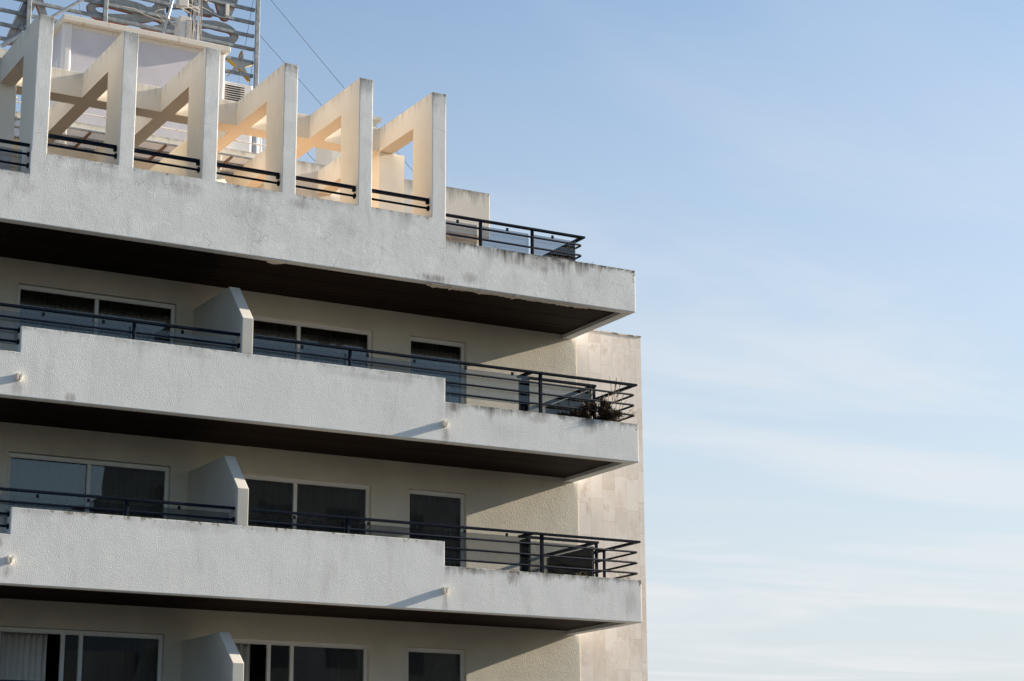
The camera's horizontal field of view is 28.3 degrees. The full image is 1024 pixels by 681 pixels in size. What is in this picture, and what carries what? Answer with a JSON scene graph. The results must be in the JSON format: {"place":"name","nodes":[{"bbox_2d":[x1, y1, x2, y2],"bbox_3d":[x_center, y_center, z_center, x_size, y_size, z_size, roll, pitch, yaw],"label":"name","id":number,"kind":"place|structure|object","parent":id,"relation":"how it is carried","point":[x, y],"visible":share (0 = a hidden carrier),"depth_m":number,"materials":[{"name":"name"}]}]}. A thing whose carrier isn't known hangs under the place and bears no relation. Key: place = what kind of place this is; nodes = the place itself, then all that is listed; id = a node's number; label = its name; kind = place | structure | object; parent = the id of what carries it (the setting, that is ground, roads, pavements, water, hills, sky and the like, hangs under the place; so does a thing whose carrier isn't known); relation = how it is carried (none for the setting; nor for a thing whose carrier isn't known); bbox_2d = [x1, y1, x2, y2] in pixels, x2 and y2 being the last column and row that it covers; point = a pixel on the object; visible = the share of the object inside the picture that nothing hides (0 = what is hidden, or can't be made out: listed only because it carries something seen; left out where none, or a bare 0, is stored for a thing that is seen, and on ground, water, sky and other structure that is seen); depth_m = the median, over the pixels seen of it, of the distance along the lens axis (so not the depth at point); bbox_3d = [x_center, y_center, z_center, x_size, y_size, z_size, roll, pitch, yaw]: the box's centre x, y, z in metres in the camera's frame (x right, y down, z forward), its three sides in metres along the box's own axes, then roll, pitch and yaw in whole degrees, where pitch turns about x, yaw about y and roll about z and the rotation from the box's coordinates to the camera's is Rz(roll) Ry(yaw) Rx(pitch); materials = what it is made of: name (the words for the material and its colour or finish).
{"place":"outdoors","nodes":[
{"label":"outdoors","id":0,"kind":"place"},
{"bbox_2d":[0,0,1023,680],"label":"sky","id":1,"kind":"structure","parent":0,"point":[815,208],"materials":[{"name":"blue"}]},
{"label":"pavement","id":2,"kind":"structure","parent":0,"visible":0},
{"bbox_2d":[0,14,647,680],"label":"apartment building","id":3,"kind":"structure","parent":2,"relation":"on","point":[206,412],"depth_m":36.17,"materials":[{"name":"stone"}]},
{"bbox_2d":[0,632,46,680],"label":"curtain","id":4,"kind":"object","parent":3,"relation":"hanging from","point":[22,656],"visible":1,"depth_m":34.31,"materials":[{"name":"fabric"}]},
{"bbox_2d":[8,457,79,511],"bbox_3d":[-8.175,3.147,34.988,1.400,2.330,0.095,8,-16,-29],"label":"window","id":5,"kind":"structure","parent":3,"relation":"hanging from","point":[42,475],"depth_m":35.20,"materials":[{"name":"grey glass"}]},
{"bbox_2d":[0,627,162,680],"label":"window","id":6,"kind":"structure","parent":3,"relation":"in","point":[80,634],"depth_m":34.61,"materials":[{"name":"white metal"}]},
{"bbox_2d":[4,452,168,533],"bbox_3d":[-7.365,3.221,35.166,2.899,2.342,0.082,8,-16,-29],"label":"window","id":7,"kind":"structure","parent":3,"relation":"in","point":[14,455],"depth_m":35.37,"materials":[{"name":"white metal"}]},
{"bbox_2d":[19,290,169,343],"bbox_3d":[-7.494,0.335,36.113,3.002,2.330,0.096,8,-16,-29],"label":"curtain","id":8,"kind":"object","parent":3,"relation":"hanging from","point":[86,305],"visible":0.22,"depth_m":36.30,"materials":[{"name":"fabric"}]},
{"bbox_2d":[15,285,174,351],"bbox_3d":[-7.380,0.330,35.902,2.899,2.342,0.082,8,-16,-29],"label":"window","id":9,"kind":"structure","parent":3,"relation":"in","point":[96,298],"depth_m":36.11,"materials":[{"name":"white metal"}]},
{"bbox_2d":[0,0,260,152],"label":"rooftop sign","id":10,"kind":"object","parent":3,"relation":"on","point":[138,15],"visible":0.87,"depth_m":44.87,"materials":[{"name":"metal"}]},
{"bbox_2d":[262,38,320,103],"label":"guy wire","id":11,"kind":"object","parent":10,"relation":"attached to","point":[282,60],"visible":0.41,"depth_m":46.23,"materials":[{"name":"metal"}]},
{"bbox_2d":[271,0,412,170],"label":"guy wire","id":12,"kind":"object","parent":10,"relation":"attached to","point":[323,63],"depth_m":46.70,"materials":[{"name":"metal"}]},
{"bbox_2d":[103,637,157,680],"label":"curtain","id":13,"kind":"object","parent":3,"relation":"hanging from","point":[123,657],"visible":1,"depth_m":35.27,"materials":[{"name":"beige fabric"}]},
{"bbox_2d":[99,466,163,518],"bbox_3d":[-6.696,3.347,35.804,1.203,2.330,0.093,8,-16,-29],"label":"curtain","id":14,"kind":"object","parent":3,"relation":"hanging from","point":[130,483],"visible":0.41,"depth_m":35.96,"materials":[{"name":"beige fabric"}]},
{"bbox_2d":[49,14,230,169],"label":"rooftop cabin","id":15,"kind":"object","parent":3,"relation":"on","point":[81,44],"visible":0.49,"depth_m":41.51,"materials":[{"name":"white metal"}]},
{"bbox_2d":[174,15,190,38],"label":"outdoor unit","id":16,"kind":"object","parent":15,"relation":"on","point":[183,27],"visible":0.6,"depth_m":42.88,"materials":[{"name":"white metal"}]},
{"bbox_2d":[162,0,211,40],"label":"aerial mast","id":17,"kind":"object","parent":15,"relation":"on","point":[185,5],"visible":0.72,"depth_m":43.15,"materials":[{"name":"white metal"}]},
{"bbox_2d":[14,97,265,173],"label":"walkway","id":18,"kind":"structure","parent":3,"relation":"attached to","point":[229,160],"depth_m":40.49,"materials":[{"name":"metal"}]},
{"bbox_2d":[221,81,252,171],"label":"louvred cabinet","id":19,"kind":"object","parent":3,"relation":"on","point":[236,92],"visible":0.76,"depth_m":42.68,"materials":[{"name":"white metal"}]},
{"bbox_2d":[235,643,250,680],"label":"curtain","id":20,"kind":"object","parent":3,"relation":"hanging from","point":[243,650],"visible":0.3,"depth_m":36.27,"materials":[{"name":"fabric"}]},
{"bbox_2d":[257,137,261,153],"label":"flue pipe","id":21,"kind":"object","parent":3,"relation":"on","point":[259,149],"visible":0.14,"depth_m":43.02,"materials":[{"name":"white metal"}]},
{"bbox_2d":[233,638,366,680],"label":"window","id":22,"kind":"structure","parent":3,"relation":"in","point":[268,643],"depth_m":36.53,"materials":[{"name":"white metal"}]},
{"bbox_2d":[245,479,363,534],"bbox_3d":[-4.090,3.702,37.248,3.003,2.330,0.096,8,-16,-29],"label":"curtain","id":23,"kind":"object","parent":3,"relation":"hanging from","point":[315,499],"visible":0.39,"depth_m":37.59,"materials":[{"name":"fabric"}]},
{"bbox_2d":[243,474,368,534],"bbox_3d":[-3.965,3.682,37.044,2.962,2.342,0.082,8,-16,-29],"label":"window","id":24,"kind":"structure","parent":3,"relation":"in","point":[255,477],"depth_m":37.40,"materials":[{"name":"white metal"}]},
{"bbox_2d":[252,315,370,368],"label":"window","id":25,"kind":"structure","parent":3,"relation":"hanging from","point":[308,334],"depth_m":38.35,"materials":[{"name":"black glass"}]},
{"bbox_2d":[331,648,360,680],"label":"curtain","id":26,"kind":"object","parent":3,"relation":"hanging from","point":[345,664],"visible":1,"depth_m":37.27,"materials":[{"name":"beige fabric"}]},
{"bbox_2d":[315,116,381,164],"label":"chimney","id":27,"kind":"object","parent":3,"relation":"on","point":[324,157],"visible":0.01,"depth_m":44.83,"materials":[{"name":"white paint"}]},
{"bbox_2d":[407,647,463,680],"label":"window","id":28,"kind":"structure","parent":3,"relation":"hanging from","point":[422,666],"depth_m":38.15,"materials":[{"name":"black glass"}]},
{"bbox_2d":[408,489,463,566],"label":"window","id":29,"kind":"structure","parent":3,"relation":"hanging from","point":[433,509],"depth_m":38.87,"materials":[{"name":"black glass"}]},
{"bbox_2d":[410,336,463,403],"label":"window","id":30,"kind":"structure","parent":3,"relation":"hanging from","point":[435,351],"depth_m":39.64,"materials":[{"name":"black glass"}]},
{"bbox_2d":[560,376,636,421],"bbox_3d":[1.657,1.145,38.310,1.573,1.018,0.704,8,-16,-29],"label":"aloe plant","id":31,"kind":"object","parent":3,"relation":"on","point":[609,413],"visible":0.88,"depth_m":38.13,"materials":[{"name":"green plant"}]}
]}

